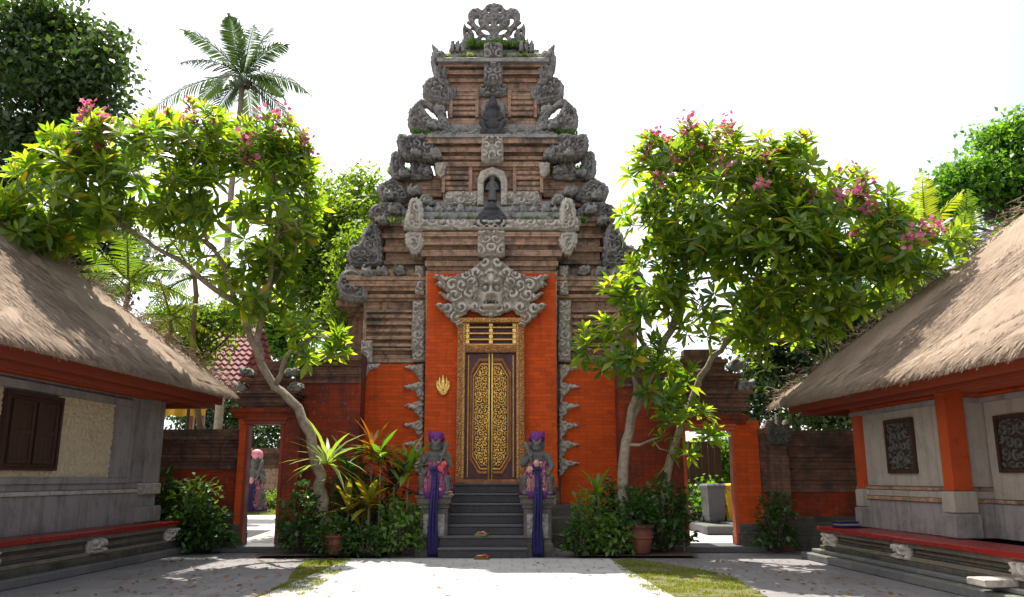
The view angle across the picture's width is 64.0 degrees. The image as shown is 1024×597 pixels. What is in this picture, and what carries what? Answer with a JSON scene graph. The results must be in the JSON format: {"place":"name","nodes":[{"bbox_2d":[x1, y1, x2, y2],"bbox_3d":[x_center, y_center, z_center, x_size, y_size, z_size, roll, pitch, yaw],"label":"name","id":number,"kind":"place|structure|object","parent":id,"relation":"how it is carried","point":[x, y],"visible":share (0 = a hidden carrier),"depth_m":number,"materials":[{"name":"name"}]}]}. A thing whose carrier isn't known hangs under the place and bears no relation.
{"place":"outdoors","nodes":[
{"label":"outdoors","id":0,"kind":"place"},
{"bbox_2d":[146,324,270,428],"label":"tiled pavilion","id":1,"kind":"structure","parent":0,"point":[243,357],"depth_m":23.75,"materials":[{"name":"red tile"}]},
{"bbox_2d":[247,515,274,542],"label":"yard","id":2,"kind":"structure","parent":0,"point":[260,528],"depth_m":24.66,"materials":[{"name":"grey concrete"}]},
{"bbox_2d":[0,0,152,211],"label":"broadleaf tree","id":3,"kind":"object","parent":2,"relation":"on","point":[54,66],"visible":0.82,"depth_m":28.05,"materials":[{"name":"green plant"}]},
{"bbox_2d":[34,194,178,308],"bbox_3d":[-12.245,1.678,22.557,5.872,9.401,4.104,0,-12,0],"label":"broadleaf tree","id":4,"kind":"object","parent":2,"relation":"on","point":[106,248],"visible":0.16,"depth_m":22.87,"materials":[{"name":"green plant"}]},
{"bbox_2d":[76,236,208,315],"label":"areca palm","id":5,"kind":"object","parent":2,"relation":"on","point":[125,285],"visible":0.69,"depth_m":20.23,"materials":[{"name":"green plant"}]},
{"bbox_2d":[137,277,210,357],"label":"areca palm","id":6,"kind":"object","parent":2,"relation":"on","point":[170,316],"visible":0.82,"depth_m":19.46,"materials":[{"name":"green plant"}]},
{"bbox_2d":[121,226,277,428],"bbox_3d":[-7.565,1.845,19.460,3.852,7.714,3.494,0,-12,0],"label":"areca palm","id":7,"kind":"object","parent":2,"relation":"on","point":[189,276],"visible":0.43,"depth_m":20.05,"materials":[{"name":"green plant"}]},
{"bbox_2d":[154,295,278,428],"bbox_3d":[-7.977,2.910,21.429,3.528,6.483,2.291,4,-13,-18],"label":"broadleaf tree","id":8,"kind":"object","parent":2,"relation":"on","point":[220,319],"visible":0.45,"depth_m":21.69,"materials":[{"name":"green plant"}]},
{"bbox_2d":[143,294,323,378],"bbox_3d":[-10.985,4.073,33.158,8.652,9.231,3.756,0,-12,0],"label":"broadleaf tree","id":9,"kind":"object","parent":2,"relation":"on","point":[278,346],"visible":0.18,"depth_m":33.02,"materials":[{"name":"green plant"}]},
{"bbox_2d":[239,150,389,352],"bbox_3d":[-5.898,0.974,25.107,5.244,11.838,4.977,0,-12,0],"label":"broadleaf tree","id":10,"kind":"object","parent":2,"relation":"on","point":[351,203],"visible":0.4,"depth_m":24.90,"materials":[{"name":"green plant"}]},
{"bbox_2d":[295,353,367,545],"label":"boundary wall","id":11,"kind":"structure","parent":2,"relation":"on","point":[333,401],"depth_m":18.62,"materials":[{"name":"brick"}]},
{"bbox_2d":[306,219,368,332],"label":"broadleaf tree","id":12,"kind":"object","parent":2,"relation":"on","point":[335,311],"visible":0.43,"depth_m":21.19,"materials":[{"name":"green plant"}]},
{"bbox_2d":[247,509,275,514],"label":"grass","id":13,"kind":"structure","parent":0,"point":[272,511],"depth_m":34.03,"materials":[{"name":"green plant"}]},
{"bbox_2d":[260,558,672,596],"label":"path","id":14,"kind":"structure","parent":0,"point":[398,577],"depth_m":12.26,"materials":[{"name":"grey concrete"}]},
{"bbox_2d":[474,554,489,559],"bbox_3d":[-0.558,4.833,15.342,0.270,0.089,0.270,-1,-12,6],"label":"offering","id":15,"kind":"object","parent":14,"relation":"on","point":[482,557],"visible":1,"depth_m":15.22,"materials":[{"name":"brown plant"}]},
{"bbox_2d":[0,548,964,596],"bbox_3d":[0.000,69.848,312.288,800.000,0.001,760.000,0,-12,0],"label":"ground","id":16,"kind":"structure","parent":0,"point":[103,584],"depth_m":12.60,"materials":[{"name":"grey concrete"}]},
{"bbox_2d":[0,194,247,591],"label":"thatched pavilion","id":17,"kind":"structure","parent":16,"relation":"on","point":[95,381],"depth_m":13.66,"materials":[{"name":"grey stone"}]},
{"bbox_2d":[0,389,64,470],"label":"window","id":18,"kind":"structure","parent":17,"relation":"in","point":[30,423],"depth_m":12.58,"materials":[{"name":"brown wood"}]},
{"bbox_2d":[154,463,191,537],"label":"shrub","id":19,"kind":"object","parent":16,"relation":"on","point":[170,501],"visible":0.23,"depth_m":17.37,"materials":[{"name":"green plant"}]},
{"bbox_2d":[155,429,254,546],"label":"boundary wall","id":20,"kind":"structure","parent":16,"relation":"on","point":[210,454],"depth_m":18.06,"materials":[{"name":"brick"}]},
{"bbox_2d":[211,361,308,552],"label":"side gate","id":21,"kind":"structure","parent":16,"relation":"on","point":[260,402],"depth_m":17.77,"materials":[{"name":"orange brick"}]},
{"bbox_2d":[256,558,351,596],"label":"turf","id":22,"kind":"structure","parent":16,"relation":"on","point":[290,579],"depth_m":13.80,"materials":[{"name":"green plant"}]},
{"bbox_2d":[255,545,388,555],"bbox_3d":[-3.725,5.226,17.103,2.450,0.001,3.150,0,-12,0],"label":"soil bed","id":23,"kind":"object","parent":16,"relation":"on","point":[293,552],"visible":0.4,"depth_m":16.04,"materials":[{"name":"brown soil"}]},
{"bbox_2d":[0,86,357,546],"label":"plumeria tree","id":24,"kind":"object","parent":23,"relation":"on","point":[267,156],"visible":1,"depth_m":15.84,"materials":[{"name":"green plant"}]},
{"bbox_2d":[285,420,369,503],"bbox_3d":[-3.612,3.350,16.357,2.046,1.849,2.126,0,-12,0],"label":"nest fern","id":25,"kind":"object","parent":24,"relation":"attached to","point":[327,456],"visible":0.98,"depth_m":16.33,"materials":[{"name":"green plant"}]},
{"bbox_2d":[274,473,325,552],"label":"shrub","id":26,"kind":"object","parent":23,"relation":"on","point":[296,524],"visible":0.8,"depth_m":16.25,"materials":[{"name":"green plant"}]},
{"bbox_2d":[302,507,365,554],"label":"shrub","id":27,"kind":"object","parent":23,"relation":"on","point":[336,524],"visible":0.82,"depth_m":15.77,"materials":[{"name":"green plant"}]},
{"bbox_2d":[325,534,344,554],"bbox_3d":[-3.409,4.731,15.732,0.374,0.360,0.374,0,-12,0],"label":"clay pot","id":28,"kind":"object","parent":23,"relation":"on","point":[336,539],"visible":0.88,"depth_m":15.60,"materials":[{"name":"ceramic"}]},
{"bbox_2d":[317,478,370,553],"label":"cordyline plant","id":29,"kind":"object","parent":23,"relation":"on","point":[348,501],"visible":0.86,"depth_m":16.15,"materials":[{"name":"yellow plant"}]},
{"bbox_2d":[313,436,383,530],"bbox_3d":[-3.410,4.007,16.978,1.906,2.327,1.686,8,-15,-32],"label":"cordyline plant","id":30,"kind":"object","parent":23,"relation":"on","point":[347,465],"visible":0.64,"depth_m":16.92,"materials":[{"name":"green plant"}]},
{"bbox_2d":[302,464,419,548],"bbox_3d":[-3.171,4.397,17.367,2.346,1.780,2.191,-11,-16,40],"label":"shrub","id":31,"kind":"object","parent":23,"relation":"on","point":[336,494],"visible":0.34,"depth_m":17.30,"materials":[{"name":"green plant"}]},
{"bbox_2d":[338,516,392,557],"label":"shrub","id":32,"kind":"object","parent":23,"relation":"on","point":[369,549],"visible":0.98,"depth_m":15.62,"materials":[{"name":"green plant"}]},
{"bbox_2d":[345,473,401,546],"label":"cordyline plant","id":33,"kind":"object","parent":23,"relation":"on","point":[366,494],"visible":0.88,"depth_m":16.04,"materials":[{"name":"green plant"}]},
{"bbox_2d":[340,419,407,540],"bbox_3d":[-2.837,3.774,16.765,1.580,2.692,1.409,-10,-16,39],"label":"cordyline plant","id":34,"kind":"object","parent":23,"relation":"on","point":[373,439],"visible":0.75,"depth_m":16.85,"materials":[{"name":"red plant"}]},
{"bbox_2d":[354,429,399,531],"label":"cordyline plant","id":35,"kind":"object","parent":23,"relation":"on","point":[384,444],"visible":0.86,"depth_m":16.50,"materials":[{"name":"red plant"}]},
{"bbox_2d":[365,446,416,551],"bbox_3d":[-2.392,4.057,16.621,1.354,2.078,1.331,5,-13,-23],"label":"cordyline plant","id":36,"kind":"object","parent":16,"relation":"on","point":[390,474],"visible":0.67,"depth_m":16.62,"materials":[{"name":"orange plant"}]},
{"bbox_2d":[367,443,429,550],"bbox_3d":[-2.133,3.995,16.498,1.760,2.144,1.592,0,-12,0],"label":"cordyline plant","id":37,"kind":"object","parent":16,"relation":"on","point":[411,456],"visible":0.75,"depth_m":16.54,"materials":[{"name":"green plant"}]},
{"bbox_2d":[371,492,426,555],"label":"shrub","id":38,"kind":"object","parent":16,"relation":"on","point":[398,548],"visible":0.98,"depth_m":15.86,"materials":[{"name":"green plant"}]},
{"bbox_2d":[384,433,423,527],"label":"cordyline plant","id":39,"kind":"object","parent":16,"relation":"on","point":[399,452],"visible":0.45,"depth_m":16.86,"materials":[{"name":"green plant"}]},
{"bbox_2d":[415,495,454,556],"bbox_3d":[-1.531,4.500,16.265,0.726,1.163,0.725,0,-12,0],"label":"statue pedestal","id":40,"kind":"object","parent":16,"relation":"on","point":[443,515],"visible":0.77,"depth_m":16.02,"materials":[{"name":"stone"}]},
{"bbox_2d":[417,430,453,556],"bbox_3d":[-1.530,3.848,16.323,0.759,2.421,0.816,0,-12,0],"label":"guardian statue","id":41,"kind":"object","parent":40,"relation":"on","point":[435,479],"visible":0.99,"depth_m":16.17,"materials":[{"name":"grey stone"}]},
{"bbox_2d":[33,556,903,596],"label":"fallen leaves","id":42,"kind":"object","parent":16,"relation":"on","point":[225,576],"visible":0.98,"depth_m":12.34,"materials":[{"name":"brown plant"}]},
{"bbox_2d":[437,484,526,557],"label":"stone staircase","id":43,"kind":"structure","parent":16,"relation":"on","point":[495,511],"depth_m":16.60,"materials":[{"name":"grey stone"}]},
{"bbox_2d":[475,531,488,535],"bbox_3d":[-0.588,4.591,16.009,0.234,0.087,0.234,-3,-13,12],"label":"offering","id":44,"kind":"object","parent":43,"relation":"on","point":[482,533],"visible":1,"depth_m":15.93,"materials":[{"name":"green plant"}]},
{"bbox_2d":[335,3,645,547],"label":"temple gate","id":45,"kind":"structure","parent":16,"relation":"on","point":[485,257],"depth_m":19.64,"materials":[{"name":"brick"}]},
{"bbox_2d":[464,353,488,478],"bbox_3d":[-0.793,2.665,18.685,0.559,2.855,0.135,0,-12,0],"label":"door leaf","id":46,"kind":"structure","parent":45,"relation":"in","point":[476,378],"depth_m":18.66,"materials":[{"name":"gold wood"}]},
{"bbox_2d":[493,353,515,478],"bbox_3d":[-0.187,2.665,18.685,0.559,2.855,0.135,0,-12,0],"label":"door leaf","id":47,"kind":"structure","parent":45,"relation":"in","point":[504,364],"depth_m":18.67,"materials":[{"name":"gold wood"}]},
{"bbox_2d":[519,495,555,556],"bbox_3d":[0.500,4.499,16.264,0.722,1.163,0.724,0,-12,0],"label":"statue pedestal","id":48,"kind":"object","parent":16,"relation":"on","point":[527,502],"visible":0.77,"depth_m":15.99,"materials":[{"name":"stone"}]},
{"bbox_2d":[518,430,555,556],"bbox_3d":[0.500,3.848,16.323,0.759,2.421,0.816,0,-12,0],"label":"guardian statue","id":49,"kind":"object","parent":48,"relation":"on","point":[537,478],"visible":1,"depth_m":16.17,"materials":[{"name":"grey stone"}]},
{"bbox_2d":[578,546,697,555],"bbox_3d":[2.400,5.226,17.103,2.300,0.001,3.150,0,-12,0],"label":"soil bed","id":50,"kind":"object","parent":16,"relation":"on","point":[654,551],"visible":0.4,"depth_m":15.83,"materials":[{"name":"brown soil"}]},
{"bbox_2d":[556,512,604,555],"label":"shrub","id":51,"kind":"object","parent":50,"relation":"on","point":[580,549],"visible":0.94,"depth_m":15.75,"materials":[{"name":"green plant"}]},
{"bbox_2d":[563,484,619,553],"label":"shrub","id":52,"kind":"object","parent":50,"relation":"on","point":[596,517],"visible":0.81,"depth_m":16.06,"materials":[{"name":"green plant"}]},
{"bbox_2d":[570,468,616,552],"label":"cordyline plant","id":53,"kind":"object","parent":50,"relation":"on","point":[596,484],"visible":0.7,"depth_m":16.40,"materials":[{"name":"green plant"}]},
{"bbox_2d":[591,513,638,555],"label":"shrub","id":54,"kind":"object","parent":50,"relation":"on","point":[616,532],"visible":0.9,"depth_m":15.76,"materials":[{"name":"green plant"}]},
{"bbox_2d":[581,475,659,553],"bbox_3d":[2.217,4.362,16.612,1.620,1.523,1.471,5,-13,-22],"label":"shrub","id":55,"kind":"object","parent":50,"relation":"on","point":[612,495],"visible":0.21,"depth_m":16.49,"materials":[{"name":"green plant"}]},
{"bbox_2d":[626,524,653,553],"bbox_3d":[2.501,4.686,15.968,0.550,0.550,0.550,0,-12,0],"label":"clay pot","id":56,"kind":"object","parent":50,"relation":"on","point":[644,536],"visible":0.79,"depth_m":15.77,"materials":[{"name":"ceramic"}]},
{"bbox_2d":[613,484,666,529],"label":"potted plant","id":57,"kind":"object","parent":56,"relation":"in","point":[646,511],"visible":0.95,"depth_m":15.95,"materials":[{"name":"green plant"}]},
{"bbox_2d":[636,468,699,551],"bbox_3d":[3.056,4.276,16.573,1.211,1.670,1.198,-11,-17,42],"label":"shrub","id":58,"kind":"object","parent":50,"relation":"on","point":[670,540],"visible":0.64,"depth_m":16.41,"materials":[{"name":"green plant"}]},
{"bbox_2d":[664,487,711,551],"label":"cordyline plant","id":59,"kind":"object","parent":50,"relation":"on","point":[690,492],"visible":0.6,"depth_m":16.56,"materials":[{"name":"green plant"}]},
{"bbox_2d":[567,109,842,545],"bbox_3d":[3.819,0.481,15.857,5.505,8.487,3.578,0,-12,0],"label":"plumeria tree","id":60,"kind":"object","parent":50,"relation":"on","point":[736,236],"visible":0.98,"depth_m":15.96,"materials":[{"name":"green plant"}]},
{"bbox_2d":[655,158,981,545],"bbox_3d":[5.807,1.045,16.049,6.392,7.525,2.912,-7,-14,31],"label":"plumeria tree","id":61,"kind":"object","parent":50,"relation":"on","point":[888,242],"visible":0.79,"depth_m":15.47,"materials":[{"name":"green plant"}]},
{"bbox_2d":[613,558,767,596],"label":"turf","id":62,"kind":"structure","parent":16,"relation":"on","point":[746,591],"depth_m":11.95,"materials":[{"name":"green plant"}]},
{"bbox_2d":[655,349,765,552],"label":"side gate","id":63,"kind":"structure","parent":16,"relation":"on","point":[724,396],"depth_m":17.74,"materials":[{"name":"brick"}]},
{"bbox_2d":[757,413,794,551],"bbox_3d":[5.621,3.872,17.299,0.608,2.836,0.683,0,-12,0],"label":"carved wall post","id":64,"kind":"object","parent":16,"relation":"on","point":[776,433],"visible":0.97,"depth_m":17.19,"materials":[{"name":"stone"}]},
{"bbox_2d":[752,488,802,551],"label":"shrub","id":65,"kind":"object","parent":16,"relation":"on","point":[777,542],"visible":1,"depth_m":16.64,"materials":[{"name":"green plant"}]},
{"bbox_2d":[758,430,886,550],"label":"boundary wall","id":66,"kind":"structure","parent":16,"relation":"on","point":[823,476],"depth_m":17.44,"materials":[{"name":"stone"}]},
{"bbox_2d":[758,195,1023,596],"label":"thatched pavilion","id":67,"kind":"structure","parent":16,"relation":"on","point":[923,388],"depth_m":12.59,"materials":[{"name":"grey stone"}]},
{"bbox_2d":[832,521,860,527],"bbox_3d":[6.050,4.088,14.819,0.402,0.119,0.306,2,-12,-8],"label":"folded cloth","id":68,"kind":"object","parent":67,"relation":"on","point":[846,524],"visible":1,"depth_m":14.69,"materials":[{"name":"blue fabric"}]},
{"bbox_2d":[883,417,918,473],"bbox_3d":[6.663,2.495,13.864,0.250,0.910,0.890,1,-12,-4],"label":"window","id":69,"kind":"structure","parent":67,"relation":"in","point":[899,434],"depth_m":13.82,"materials":[{"name":"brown wood"}]},
{"bbox_2d":[967,576,1022,587],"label":"stone slab","id":70,"kind":"structure","parent":67,"relation":"on","point":[992,581],"depth_m":9.93,"materials":[{"name":"white stone"}]},
{"bbox_2d":[992,412,1023,472],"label":"window","id":71,"kind":"structure","parent":67,"relation":"in","point":[1008,428],"depth_m":11.85,"materials":[{"name":"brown wood"}]},
{"bbox_2d":[0,0,1023,447],"label":"sky","id":72,"kind":"structure","parent":0,"point":[887,84],"materials":[{"name":"white"}]},
{"bbox_2d":[690,530,732,542],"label":"yard","id":73,"kind":"structure","parent":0,"point":[703,538],"depth_m":20.61,"materials":[{"name":"grey concrete"}]},
{"bbox_2d":[614,357,673,534],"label":"boundary wall","id":74,"kind":"structure","parent":73,"relation":"on","point":[646,460],"depth_m":18.46,"materials":[{"name":"brick"}]},
{"bbox_2d":[688,431,730,519],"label":"garden bush","id":75,"kind":"object","parent":73,"relation":"on","point":[725,464],"visible":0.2,"depth_m":25.54,"materials":[{"name":"green plant"}]},
{"bbox_2d":[689,519,732,534],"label":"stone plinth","id":76,"kind":"structure","parent":73,"relation":"on","point":[716,528],"depth_m":21.99,"materials":[{"name":"grey stone"}]},
{"bbox_2d":[686,441,722,519],"bbox_3d":[5.822,5.538,25.014,1.190,2.370,0.040,0,-12,0],"label":"dark board fence","id":77,"kind":"object","parent":76,"relation":"on","point":[709,462],"visible":0.34,"depth_m":25.07,"materials":[{"name":"brown wood"}]},
{"bbox_2d":[699,484,725,522],"bbox_3d":[5.716,5.829,23.336,0.562,1.085,0.726,2,-12,-8],"label":"wheelie bin","id":78,"kind":"object","parent":76,"relation":"on","point":[713,500],"visible":1,"depth_m":23.07,"materials":[{"name":"grey plastic"}]},
{"bbox_2d":[725,483,732,520],"bbox_3d":[6.641,6.002,24.128,0.780,1.085,0.908,-1,-12,5],"label":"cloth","id":79,"kind":"object","parent":76,"relation":"on","point":[728,509],"visible":0.12,"depth_m":23.82,"materials":[{"name":"yellow fabric"}]},
{"bbox_2d":[688,254,953,437],"bbox_3d":[9.501,2.548,23.798,8.654,8.268,5.877,0,-12,0],"label":"broadleaf tree","id":80,"kind":"object","parent":73,"relation":"on","point":[760,402],"visible":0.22,"depth_m":23.60,"materials":[{"name":"green plant"}]},
{"bbox_2d":[909,172,985,283],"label":"areca palm","id":81,"kind":"object","parent":73,"relation":"on","point":[927,196],"visible":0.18,"depth_m":21.17,"materials":[{"name":"yellow plant"}]},
{"bbox_2d":[908,189,1004,294],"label":"areca palm","id":82,"kind":"object","parent":73,"relation":"on","point":[973,216],"visible":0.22,"depth_m":20.54,"materials":[{"name":"green plant"}]},
{"label":"lawn","id":83,"kind":"structure","parent":0,"visible":0},
{"bbox_2d":[164,397,280,447],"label":"broadleaf tree","id":84,"kind":"object","parent":83,"relation":"on","point":[230,421],"visible":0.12,"depth_m":45.22,"materials":[{"name":"green plant"}]},
{"bbox_2d":[155,12,311,428],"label":"coconut palm","id":85,"kind":"object","parent":83,"relation":"on","point":[240,83],"visible":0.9,"depth_m":41.04,"materials":[{"name":"green plant"}]},
{"bbox_2d":[249,510,270,513],"bbox_3d":[-11.007,9.099,34.860,1.246,0.125,1.248,0,-12,0],"label":"statue pedestal","id":86,"kind":"object","parent":83,"relation":"on","point":[254,512],"visible":0.4,"depth_m":34.31,"materials":[{"name":"stone"}]},
{"bbox_2d":[248,449,266,512],"bbox_3d":[-11.009,7.789,35.026,1.177,2.737,1.185,0,-12,0],"label":"guardian statue","id":87,"kind":"object","parent":86,"relation":"on","point":[257,500],"visible":0.76,"depth_m":34.80,"materials":[{"name":"grey stone"}]},
{"bbox_2d":[250,448,278,494],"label":"boundary wall","id":88,"kind":"structure","parent":83,"relation":"on","point":[271,460],"depth_m":42.10,"materials":[{"name":"brick"}]},
{"bbox_2d":[265,489,276,509],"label":"garden hedge","id":89,"kind":"object","parent":83,"relation":"on","point":[271,500],"visible":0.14,"depth_m":38.48,"materials":[{"name":"green plant"}]},
{"label":"lawn","id":90,"kind":"structure","parent":0,"visible":0},
{"bbox_2d":[899,103,1023,234],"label":"broadleaf tree","id":91,"kind":"object","parent":90,"relation":"on","point":[992,181],"visible":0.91,"depth_m":28.64,"materials":[{"name":"green plant"}]},
{"label":"soil bed","id":92,"kind":"structure","parent":0,"visible":0},
{"bbox_2d":[165,472,224,550],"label":"shrub","id":93,"kind":"object","parent":92,"relation":"on","point":[199,486],"visible":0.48,"depth_m":16.98,"materials":[{"name":"green plant"}]},
{"bbox_2d":[167,492,242,552],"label":"shrub","id":94,"kind":"object","parent":92,"relation":"on","point":[204,543],"visible":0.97,"depth_m":16.57,"materials":[{"name":"green plant"}]}
]}

